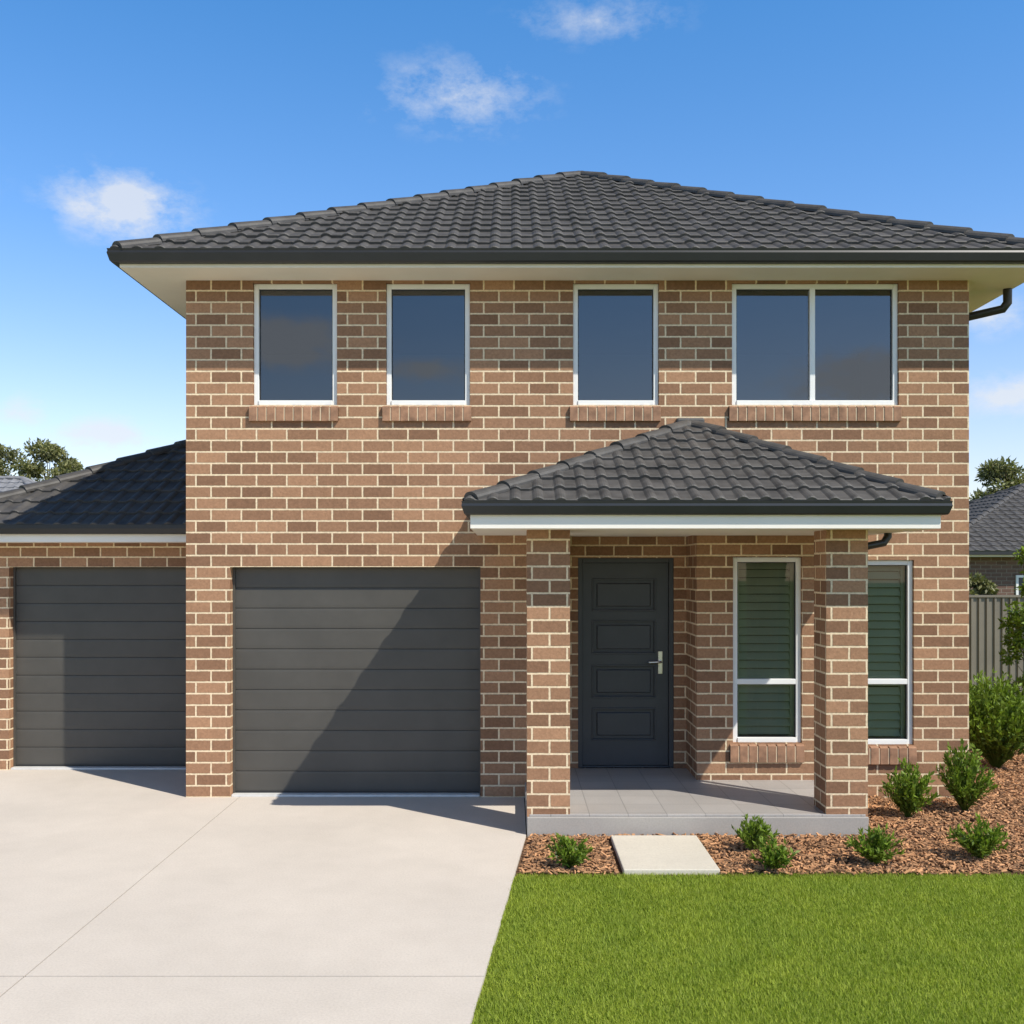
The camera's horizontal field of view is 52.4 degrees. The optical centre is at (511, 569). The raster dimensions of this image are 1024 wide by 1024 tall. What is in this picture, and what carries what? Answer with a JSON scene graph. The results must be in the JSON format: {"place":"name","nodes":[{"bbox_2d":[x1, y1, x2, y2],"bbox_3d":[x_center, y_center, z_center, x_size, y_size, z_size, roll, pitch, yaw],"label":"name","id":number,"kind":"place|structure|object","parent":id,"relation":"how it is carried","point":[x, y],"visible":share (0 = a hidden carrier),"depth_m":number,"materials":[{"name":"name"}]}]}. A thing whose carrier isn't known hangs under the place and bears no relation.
{"place":"outdoors","nodes":[
{"label":"outdoors","id":0,"kind":"place"},
{"bbox_2d":[0,543,185,769],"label":"garage wing wall","id":1,"kind":"structure","parent":0,"point":[12,555],"depth_m":11.70,"materials":[{"name":"brown brick"}]},
{"bbox_2d":[13,567,15,766],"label":"garage wing door side channels","id":2,"kind":"object","parent":1,"relation":"attached to","point":[14,666],"visible":0.5,"depth_m":11.80,"materials":[{"name":"grey metal"}]},
{"bbox_2d":[0,447,185,524],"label":"garage roof","id":3,"kind":"structure","parent":1,"relation":"on","point":[151,490],"depth_m":11.87,"materials":[{"name":"grey tile"}]},
{"bbox_2d":[0,525,185,533],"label":"garage wing gutter","id":4,"kind":"object","parent":3,"relation":"attached to","point":[92,529],"visible":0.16,"depth_m":11.26,"materials":[{"name":"black metal"}]},
{"bbox_2d":[0,440,185,499],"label":"garage wing hip tiles","id":5,"kind":"object","parent":3,"relation":"on","point":[24,489],"visible":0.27,"depth_m":12.62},
{"bbox_2d":[0,534,185,542],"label":"garage wing soffit","id":6,"kind":"structure","parent":1,"relation":"attached to","point":[92,538],"depth_m":11.33,"materials":[{"name":"white paint"}]},
{"bbox_2d":[16,567,185,764],"bbox_3d":[-4.539,1.091,11.833,2.239,2.249,0.010,0,0,0],"label":"garage wing door","id":7,"kind":"structure","parent":1,"relation":"in","point":[100,665],"depth_m":11.83,"materials":[{"name":"grey metal"}]},
{"bbox_2d":[16,765,185,765],"bbox_3d":[-4.539,2.234,11.839,2.239,0.036,0.042,0,0,0],"label":"garage wing door bottom seal","id":8,"kind":"object","parent":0,"point":[100,765],"visible":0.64,"depth_m":11.82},
{"bbox_2d":[0,769,525,1023],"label":"driveway","id":9,"kind":"structure","parent":0,"point":[143,897],"depth_m":7.04,"materials":[{"name":"concrete"}]},
{"bbox_2d":[11,766,185,769],"bbox_3d":[-4.539,2.240,11.765,2.219,0.019,0.090,0,0,0],"label":"garage wing door threshold strip","id":10,"kind":"object","parent":9,"relation":"on","point":[99,768],"visible":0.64,"depth_m":11.72,"materials":[{"name":"grey metal"}]},
{"bbox_2d":[232,793,479,796],"bbox_3d":[-1.552,2.240,10.365,2.461,0.019,0.090,0,0,0],"label":"garage door threshold strip","id":11,"kind":"object","parent":9,"relation":"on","point":[355,794],"visible":1,"depth_m":10.32,"materials":[{"name":"grey metal"}]},
{"bbox_2d":[0,0,1023,500],"label":"sky","id":12,"kind":"structure","parent":0,"point":[120,119],"materials":[{"name":"blue"}]},
{"bbox_2d":[266,354,857,735],"bbox_3d":[0.649,-0.300,13.550,7.715,5.100,0.100,0,0,0],"label":"interior partition","id":13,"kind":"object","parent":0,"point":[601,376],"depth_m":13.50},
{"bbox_2d":[261,291,889,353],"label":"interior ceiling","id":14,"kind":"structure","parent":0,"point":[614,322],"depth_m":11.77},
{"bbox_2d":[570,537,685,767],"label":"entry wall","id":15,"kind":"structure","parent":0,"point":[629,547],"depth_m":10.92,"materials":[{"name":"brown brick"}]},
{"bbox_2d":[578,558,673,767],"bbox_3d":[1.197,0.977,10.990,1.008,2.206,0.100,0,0,0],"label":"door frame","id":16,"kind":"object","parent":15,"relation":"in","point":[669,561],"visible":0.95,"depth_m":10.94,"materials":[{"name":"black wood"}]},
{"bbox_2d":[583,563,667,764],"bbox_3d":[1.197,0.993,10.995,0.902,2.131,0.030,0,0,0],"label":"front door","id":17,"kind":"structure","parent":16,"relation":"attached to","point":[625,752],"depth_m":10.98,"materials":[{"name":"paint"}]},
{"bbox_2d":[594,580,653,738],"bbox_3d":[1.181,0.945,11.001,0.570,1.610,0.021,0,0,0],"label":"door panels","id":18,"kind":"object","parent":17,"relation":"attached to","point":[623,637],"visible":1,"depth_m":10.99,"materials":[{"name":"black wood"}]},
{"bbox_2d":[592,578,655,740],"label":"door mouldings","id":19,"kind":"structure","parent":17,"relation":"attached to","point":[593,666],"depth_m":10.97,"materials":[{"name":"black wood"}]},
{"bbox_2d":[658,651,662,673],"bbox_3d":[1.565,0.976,10.973,0.048,0.240,0.014,0,0,0],"label":"door handle plate","id":20,"kind":"object","parent":17,"relation":"attached to","point":[660,665],"depth_m":10.97,"materials":[{"name":"silver metal"}]},
{"bbox_2d":[649,660,661,663],"bbox_3d":[1.506,0.969,10.934,0.144,0.031,0.073,0,0,0],"label":"door handle lever","id":21,"kind":"object","parent":20,"relation":"attached to","point":[653,662],"depth_m":10.90,"materials":[{"name":"silver metal"}]},
{"bbox_2d":[570,535,691,536],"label":"entry ceiling","id":22,"kind":"structure","parent":0,"point":[629,535],"depth_m":10.58,"materials":[{"name":"beige paint"}]},
{"bbox_2d":[525,782,868,836],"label":"porch slab","id":23,"kind":"structure","parent":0,"point":[591,826],"depth_m":8.83,"materials":[{"name":"grey concrete"}]},
{"bbox_2d":[526,530,867,816],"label":"porch columns","id":24,"kind":"structure","parent":23,"relation":"on","point":[840,671],"depth_m":8.85,"materials":[{"name":"brown brick"}]},
{"bbox_2d":[464,426,950,500],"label":"porch roof front","id":25,"kind":"structure","parent":24,"relation":"on","point":[686,463],"depth_m":8.88,"materials":[{"name":"grey tile"}]},
{"bbox_2d":[464,420,945,499],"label":"porch hip tiles","id":26,"kind":"object","parent":25,"relation":"on","point":[502,486],"visible":0.93,"depth_m":9.19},
{"bbox_2d":[470,515,940,535],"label":"porch fascia","id":27,"kind":"structure","parent":25,"relation":"attached to","point":[705,521],"depth_m":8.49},
{"bbox_2d":[471,528,936,534],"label":"porch soffit","id":28,"kind":"structure","parent":27,"relation":"attached to","point":[663,531],"depth_m":9.00,"materials":[{"name":"beige paint"}]},
{"bbox_2d":[461,501,952,519],"bbox_3d":[1.580,-0.505,9.360,3.980,0.110,1.880,0,0,0],"label":"porch gutter","id":29,"kind":"object","parent":27,"relation":"attached to","point":[469,508],"visible":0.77,"depth_m":8.43,"materials":[{"name":"black metal"}]},
{"bbox_2d":[529,768,865,816],"bbox_3d":[1.579,2.090,9.935,2.862,0.020,2.170,0,0,0],"label":"porch tiling","id":30,"kind":"object","parent":23,"relation":"on","point":[639,792],"visible":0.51,"depth_m":9.55,"materials":[{"name":"grey tile"}]},
{"bbox_2d":[471,871,1023,1023],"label":"lawn","id":31,"kind":"structure","parent":0,"point":[795,948],"depth_m":6.18,"materials":[{"name":"green plant"}]},
{"bbox_2d":[516,742,1023,876],"bbox_3d":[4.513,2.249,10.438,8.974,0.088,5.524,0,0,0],"label":"garden bed","id":32,"kind":"object","parent":0,"point":[929,847],"visible":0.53,"depth_m":8.43,"materials":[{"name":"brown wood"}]},
{"bbox_2d":[0,443,26,475],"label":"tree","id":33,"kind":"object","parent":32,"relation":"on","point":[8,456],"visible":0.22,"depth_m":61.91,"materials":[{"name":"green plant"}]},
{"bbox_2d":[10,437,83,481],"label":"tree","id":34,"kind":"object","parent":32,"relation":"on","point":[47,451],"visible":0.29,"depth_m":59.28,"materials":[{"name":"green plant"}]},
{"bbox_2d":[543,833,593,868],"bbox_3d":[0.427,2.118,7.859,0.396,0.283,0.350,0,0,0],"label":"shrub","id":35,"kind":"object","parent":32,"relation":"on","point":[565,849],"visible":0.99,"depth_m":7.81,"materials":[{"name":"green plant"}]},
{"bbox_2d":[186,280,968,802],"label":"front wall","id":36,"kind":"structure","parent":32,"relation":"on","point":[358,484],"depth_m":10.30,"materials":[{"name":"brick"}]},
{"bbox_2d":[249,406,337,420],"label":"sill bricks","id":37,"kind":"object","parent":36,"relation":"attached to","point":[289,413],"visible":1,"depth_m":10.27,"materials":[{"name":"brown brick"}]},
{"bbox_2d":[257,408,329,420],"bbox_3d":[-2.159,-1.540,10.310,0.880,0.129,0.079,0,0,0],"label":"sill mortar","id":38,"kind":"object","parent":36,"relation":"attached to","point":[293,414],"visible":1,"depth_m":10.27,"materials":[{"name":"beige concrete"}]},
{"bbox_2d":[254,284,336,404],"bbox_3d":[-2.149,-2.238,10.359,0.828,1.204,0.082,0,0,0],"label":"window frame","id":39,"kind":"object","parent":36,"relation":"attached to","point":[257,288],"visible":0.91,"depth_m":10.33,"materials":[{"name":"white paint"}]},
{"bbox_2d":[259,290,332,400],"bbox_3d":[-2.149,-2.238,10.369,0.732,1.108,0.022,0,0,0],"label":"window gasket","id":40,"kind":"object","parent":39,"relation":"attached to","point":[260,335],"depth_m":10.36,"materials":[{"name":"rubber"}]},
{"bbox_2d":[233,567,479,792],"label":"garage door side channels","id":41,"kind":"object","parent":36,"relation":"attached to","point":[234,679],"visible":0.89,"depth_m":10.40,"materials":[{"name":"metal"}]},
{"bbox_2d":[236,567,478,790],"bbox_3d":[-1.552,1.093,10.433,2.481,2.245,0.010,0,0,0],"label":"garage door","id":42,"kind":"structure","parent":36,"relation":"in","point":[357,678],"depth_m":10.43,"materials":[{"name":"paint"}]},
{"bbox_2d":[235,791,478,792],"bbox_3d":[-1.552,2.234,10.439,2.481,0.036,0.042,0,0,0],"label":"garage door bottom seal","id":43,"kind":"object","parent":42,"relation":"attached to","point":[356,791],"visible":0.57,"depth_m":10.42,"materials":[{"name":"black rubber"}]},
{"bbox_2d":[382,406,470,420],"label":"sill bricks","id":44,"kind":"object","parent":36,"relation":"attached to","point":[422,413],"visible":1,"depth_m":10.26,"materials":[{"name":"brown brick"}]},
{"bbox_2d":[390,408,462,420],"bbox_3d":[-0.842,-1.540,10.310,0.880,0.129,0.079,0,0,0],"label":"sill mortar","id":45,"kind":"object","parent":36,"relation":"attached to","point":[426,414],"visible":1,"depth_m":10.27,"materials":[{"name":"beige concrete"}]},
{"bbox_2d":[387,284,469,404],"bbox_3d":[-0.832,-2.238,10.359,0.828,1.204,0.082,0,0,0],"label":"window frame","id":46,"kind":"object","parent":36,"relation":"attached to","point":[391,287],"visible":0.9,"depth_m":10.33,"materials":[{"name":"white paint"}]},
{"bbox_2d":[392,290,464,399],"bbox_3d":[-0.832,-2.238,10.369,0.732,1.108,0.022,0,0,0],"label":"window gasket","id":47,"kind":"object","parent":46,"relation":"attached to","point":[392,331],"depth_m":10.36,"materials":[{"name":"rubber"}]},
{"bbox_2d":[573,284,657,404],"bbox_3d":[1.030,-2.238,10.359,0.848,1.204,0.082,0,0,0],"label":"window frame","id":48,"kind":"object","parent":36,"relation":"attached to","point":[577,287],"visible":0.88,"depth_m":10.33,"materials":[{"name":"white paint"}]},
{"bbox_2d":[578,290,652,399],"bbox_3d":[1.030,-2.238,10.369,0.752,1.108,0.022,0,0,0],"label":"window gasket","id":49,"kind":"object","parent":48,"relation":"attached to","point":[578,331],"depth_m":10.36,"materials":[{"name":"rubber"}]},
{"bbox_2d":[578,408,652,420],"bbox_3d":[1.020,-1.540,10.310,0.900,0.129,0.079,0,0,0],"label":"sill mortar","id":50,"kind":"object","parent":36,"relation":"attached to","point":[615,414],"visible":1,"depth_m":10.27,"materials":[{"name":"beige concrete"}]},
{"bbox_2d":[570,406,660,420],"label":"sill bricks","id":51,"kind":"object","parent":50,"relation":"on","point":[611,413],"visible":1,"depth_m":10.27,"materials":[{"name":"brown brick"}]},
{"bbox_2d":[686,535,692,774],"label":"entry returns","id":52,"kind":"object","parent":36,"relation":"attached to","point":[689,653],"visible":0.04,"depth_m":10.73,"materials":[{"name":"brown brick"}]},
{"bbox_2d":[676,418,704,421],"bbox_3d":[1.760,-1.455,10.275,0.280,0.090,0.070,0,0,0],"label":"porch flashing","id":53,"kind":"object","parent":36,"relation":"attached to","point":[696,419],"visible":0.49,"depth_m":10.24,"materials":[{"name":"grey metal"}]},
{"bbox_2d":[738,563,793,735],"bbox_3d":[2.530,0.792,10.460,0.623,1.842,0.080,0,0,0],"label":"shutter frame","id":54,"kind":"object","parent":36,"relation":"attached to","point":[791,646],"visible":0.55,"depth_m":10.42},
{"bbox_2d":[739,563,789,734],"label":"shutter slats","id":55,"kind":"object","parent":54,"relation":"in","point":[763,718],"visible":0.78,"depth_m":10.45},
{"bbox_2d":[733,557,800,741],"bbox_3d":[2.530,0.792,10.359,0.679,1.838,0.082,0,0,0],"label":"window frame","id":56,"kind":"object","parent":36,"relation":"attached to","point":[796,681],"visible":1,"depth_m":10.33,"materials":[{"name":"white paint"}]},
{"bbox_2d":[737,562,794,736],"bbox_3d":[2.530,0.792,10.369,0.583,1.742,0.022,0,0,0],"label":"window gasket","id":57,"kind":"object","parent":56,"relation":"attached to","point":[737,648],"depth_m":10.36,"materials":[{"name":"rubber"}]},
{"bbox_2d":[730,742,803,762],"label":"sill bricks","id":58,"kind":"object","parent":36,"relation":"attached to","point":[762,753],"visible":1,"depth_m":10.27,"materials":[{"name":"brown brick"}]},
{"bbox_2d":[738,746,795,761],"bbox_3d":[2.520,1.820,10.310,0.731,0.154,0.079,0,0,0],"label":"sill mortar","id":59,"kind":"object","parent":36,"relation":"attached to","point":[767,753],"visible":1,"depth_m":10.27,"materials":[{"name":"beige concrete"}]},
{"bbox_2d":[732,284,897,404],"bbox_3d":[3.006,-2.238,10.359,1.650,1.204,0.082,0,0,0],"label":"window frame","id":60,"kind":"object","parent":36,"relation":"attached to","point":[811,288],"visible":0.88,"depth_m":10.33,"materials":[{"name":"white paint"}]},
{"bbox_2d":[736,290,891,400],"bbox_3d":[3.006,-2.238,10.369,1.554,1.108,0.022,0,0,0],"label":"window gasket","id":61,"kind":"object","parent":60,"relation":"attached to","point":[831,290],"depth_m":10.36,"materials":[{"name":"rubber"}]},
{"bbox_2d":[737,408,893,420],"bbox_3d":[2.996,-1.540,10.310,1.702,0.129,0.079,0,0,0],"label":"sill mortar","id":62,"kind":"object","parent":36,"relation":"attached to","point":[819,414],"visible":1,"depth_m":10.27,"materials":[{"name":"beige concrete"}]},
{"bbox_2d":[729,406,901,420],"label":"sill bricks","id":63,"kind":"object","parent":62,"relation":"on","point":[815,413],"visible":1,"depth_m":10.27,"materials":[{"name":"brown brick"}]},
{"bbox_2d":[868,533,891,549],"bbox_3d":[3.184,0.816,9.495,0.671,2.532,0.175,0,0,-30],"label":"porch downpipe","id":64,"kind":"object","parent":36,"relation":"attached to","point":[884,540],"visible":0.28,"depth_m":9.56,"materials":[{"name":"black metal"}]},
{"bbox_2d":[868,566,904,737],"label":"shutter frame","id":65,"kind":"object","parent":36,"relation":"attached to","point":[902,649],"visible":0.36,"depth_m":10.42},
{"bbox_2d":[868,566,900,736],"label":"shutter slats","id":66,"kind":"object","parent":65,"relation":"in","point":[883,720],"visible":0.6,"depth_m":10.45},
{"bbox_2d":[870,748,907,763],"bbox_3d":[3.630,1.840,10.310,0.731,0.154,0.079,0,0,0],"label":"sill mortar","id":67,"kind":"object","parent":36,"relation":"attached to","point":[888,755],"visible":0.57,"depth_m":10.27,"materials":[{"name":"beige concrete"}]},
{"bbox_2d":[868,560,911,743],"bbox_3d":[3.640,0.817,10.359,0.679,1.828,0.082,0,0,0],"label":"window frame","id":68,"kind":"object","parent":36,"relation":"attached to","point":[908,680],"visible":0.49,"depth_m":10.33,"materials":[{"name":"white paint"}]},
{"bbox_2d":[868,565,906,738],"bbox_3d":[3.640,0.817,10.369,0.583,1.732,0.022,0,0,0],"label":"window gasket","id":69,"kind":"object","parent":68,"relation":"attached to","point":[905,651],"depth_m":10.36,"materials":[{"name":"rubber"}]},
{"bbox_2d":[868,744,916,764],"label":"sill bricks","id":70,"kind":"object","parent":36,"relation":"attached to","point":[912,755],"visible":0.57,"depth_m":10.27,"materials":[{"name":"brown brick"}]},
{"bbox_2d":[611,835,719,876],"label":"paving slab","id":71,"kind":"structure","parent":32,"relation":"on","point":[659,854],"depth_m":8.12,"materials":[{"name":"beige concrete"}]},
{"bbox_2d":[731,814,779,851],"bbox_3d":[1.953,2.104,8.370,0.362,0.312,0.349,0,0,0],"label":"shrub","id":72,"kind":"object","parent":32,"relation":"on","point":[755,830],"visible":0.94,"depth_m":8.30,"materials":[{"name":"green plant"}]},
{"bbox_2d":[749,833,799,870],"bbox_3d":[1.956,2.121,7.790,0.348,0.278,0.355,0,0,29],"label":"shrub","id":73,"kind":"object","parent":32,"relation":"on","point":[774,856],"visible":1,"depth_m":7.77,"materials":[{"name":"green plant"}]},
{"bbox_2d":[843,822,905,863],"bbox_3d":[2.779,2.096,7.968,0.485,0.327,0.378,0,0,0],"label":"shrub","id":74,"kind":"object","parent":32,"relation":"on","point":[873,849],"visible":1,"depth_m":7.93,"materials":[{"name":"green plant"}]},
{"bbox_2d":[878,757,940,816],"bbox_3d":[3.622,1.988,9.456,0.505,0.545,0.515,0,0,0],"label":"shrub","id":75,"kind":"object","parent":32,"relation":"on","point":[906,797],"visible":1,"depth_m":9.39,"materials":[{"name":"green plant"}]},
{"bbox_2d":[935,738,1000,811],"bbox_3d":[4.221,1.909,9.710,0.570,0.701,0.604,0,0,0],"label":"shrub","id":76,"kind":"object","parent":32,"relation":"on","point":[962,787],"visible":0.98,"depth_m":9.62,"materials":[{"name":"green plant"}]},
{"bbox_2d":[945,812,1009,858],"bbox_3d":[3.656,2.075,8.088,0.469,0.370,0.450,0,0,0],"label":"shrub","id":77,"kind":"object","parent":32,"relation":"on","point":[979,843],"visible":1,"depth_m":8.02,"materials":[{"name":"green plant"}]},
{"bbox_2d":[969,572,998,594],"bbox_3d":[9.428,1.176,20.967,0.735,2.330,0.969,0,0,36],"label":"tree","id":78,"kind":"object","parent":32,"relation":"on","point":[979,584],"visible":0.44,"depth_m":20.86,"materials":[{"name":"green plant"}]},
{"bbox_2d":[969,667,1023,767],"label":"bush","id":79,"kind":"object","parent":32,"relation":"on","point":[996,730],"visible":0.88,"depth_m":11.63,"materials":[{"name":"green plant"}]},
{"bbox_2d":[969,671,1023,709],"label":"bush","id":80,"kind":"object","parent":32,"relation":"on","point":[975,679],"visible":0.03,"depth_m":12.91,"materials":[{"name":"green plant"}]},
{"bbox_2d":[969,595,1023,694],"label":"metal fence","id":81,"kind":"object","parent":32,"relation":"on","point":[986,612],"visible":0.12,"depth_m":18.70,"materials":[{"name":"metal"}]},
{"bbox_2d":[969,456,1023,501],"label":"tree","id":82,"kind":"object","parent":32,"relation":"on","point":[1001,472],"visible":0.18,"depth_m":54.46,"materials":[{"name":"green plant"}]},
{"bbox_2d":[997,546,1023,695],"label":"tree","id":83,"kind":"object","parent":32,"relation":"on","point":[1015,619],"visible":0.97,"depth_m":12.12,"materials":[{"name":"green plant"}]},
{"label":"side walls","id":84,"kind":"object","parent":32,"relation":"on","visible":0},
{"bbox_2d":[969,288,1011,320],"bbox_3d":[4.818,-0.330,10.730,0.622,5.160,0.100,0,0,26],"label":"downpipe","id":85,"kind":"object","parent":84,"relation":"attached to","point":[1004,306],"visible":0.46,"depth_m":10.63,"materials":[{"name":"metal"}]},
{"bbox_2d":[969,557,1023,594],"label":"walls","id":86,"kind":"structure","parent":0,"point":[1001,573],"depth_m":30.00,"materials":[{"name":"brown brick"}]},
{"bbox_2d":[969,486,1016,520],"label":"roof","id":87,"kind":"structure","parent":86,"relation":"on","point":[977,507],"depth_m":34.22,"materials":[{"name":"tile"}]},
{"bbox_2d":[969,551,1020,554],"bbox_3d":[18.950,-0.490,34.750,14.100,0.120,10.500,0,0,0],"label":"gutter","id":88,"kind":"object","parent":86,"relation":"on","point":[990,553],"depth_m":29.50,"materials":[{"name":"paint"}]},
{"bbox_3d":[18.950,-1.687,37.381,14.100,2.387,5.294,0,0,0],"label":"roof back","id":89,"kind":"object","parent":88,"relation":"on","visible":0},
{"bbox_2d":[969,483,1023,527],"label":"ridge tiles","id":90,"kind":"object","parent":89,"relation":"attached to","point":[1003,499],"visible":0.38,"depth_m":33.17,"materials":[{"name":"grey tile"}]},
{"bbox_2d":[969,555,1020,556],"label":"soffit","id":91,"kind":"structure","parent":86,"relation":"attached to","point":[992,555],"depth_m":29.60,"materials":[{"name":"paint"}]},
{"bbox_2d":[969,489,1023,551],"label":"roof front","id":92,"kind":"structure","parent":86,"relation":"on","point":[1000,528],"depth_m":30.95,"materials":[{"name":"tile"}]},
{"bbox_2d":[1016,575,1023,594],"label":"window frame","id":93,"kind":"object","parent":86,"relation":"attached to","point":[1017,581],"visible":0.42,"depth_m":29.96,"materials":[{"name":"white metal"}]},
{"bbox_2d":[1019,578,1023,593],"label":"window pane","id":94,"kind":"object","parent":93,"relation":"in","point":[1020,581],"visible":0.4,"depth_m":29.98,"materials":[{"name":"black glass"}]},
{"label":"interior floor","id":95,"kind":"structure","parent":0,"visible":0},
{"bbox_2d":[261,334,897,737],"bbox_3d":[0.649,-0.300,12.025,7.735,5.100,2.950,0,0,0],"label":"interior side lining","id":96,"kind":"object","parent":95,"relation":"on","point":[873,370],"depth_m":12.90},
{"bbox_2d":[120,264,1023,317],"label":"soffit","id":97,"kind":"structure","parent":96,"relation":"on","point":[166,283],"depth_m":10.06,"materials":[{"name":"paint"}]},
{"bbox_2d":[107,248,1023,318],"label":"gutter","id":98,"kind":"object","parent":97,"relation":"on","point":[117,257],"visible":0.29,"depth_m":9.78,"materials":[{"name":"paint"}]},
{"bbox_2d":[110,174,1023,248],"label":"roof front","id":99,"kind":"structure","parent":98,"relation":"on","point":[578,211],"depth_m":10.77,"materials":[{"name":"tile"}]},
{"bbox_2d":[112,171,1023,247],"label":"ridge tiles","id":100,"kind":"object","parent":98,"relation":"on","point":[155,239],"visible":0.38,"depth_m":11.40,"materials":[{"name":"grey tile"}]},
{"bbox_3d":[-19.800,-0.440,34.000,16.400,0.120,8.800,0,0,0],"label":"gutter","id":101,"kind":"object","parent":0,"visible":0},
{"bbox_3d":[-19.800,-1.751,36.206,16.400,2.611,4.452,0,0,0],"label":"roof back","id":102,"kind":"object","parent":101,"relation":"on","visible":0},
{"bbox_2d":[0,476,36,483],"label":"ridge tiles","id":103,"kind":"object","parent":102,"relation":"attached to","point":[25,480],"visible":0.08,"depth_m":33.88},
{"bbox_2d":[0,478,23,491],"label":"roof front","id":104,"kind":"structure","parent":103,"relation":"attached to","point":[7,484],"depth_m":33.55,"materials":[{"name":"grey tile"}]}
]}

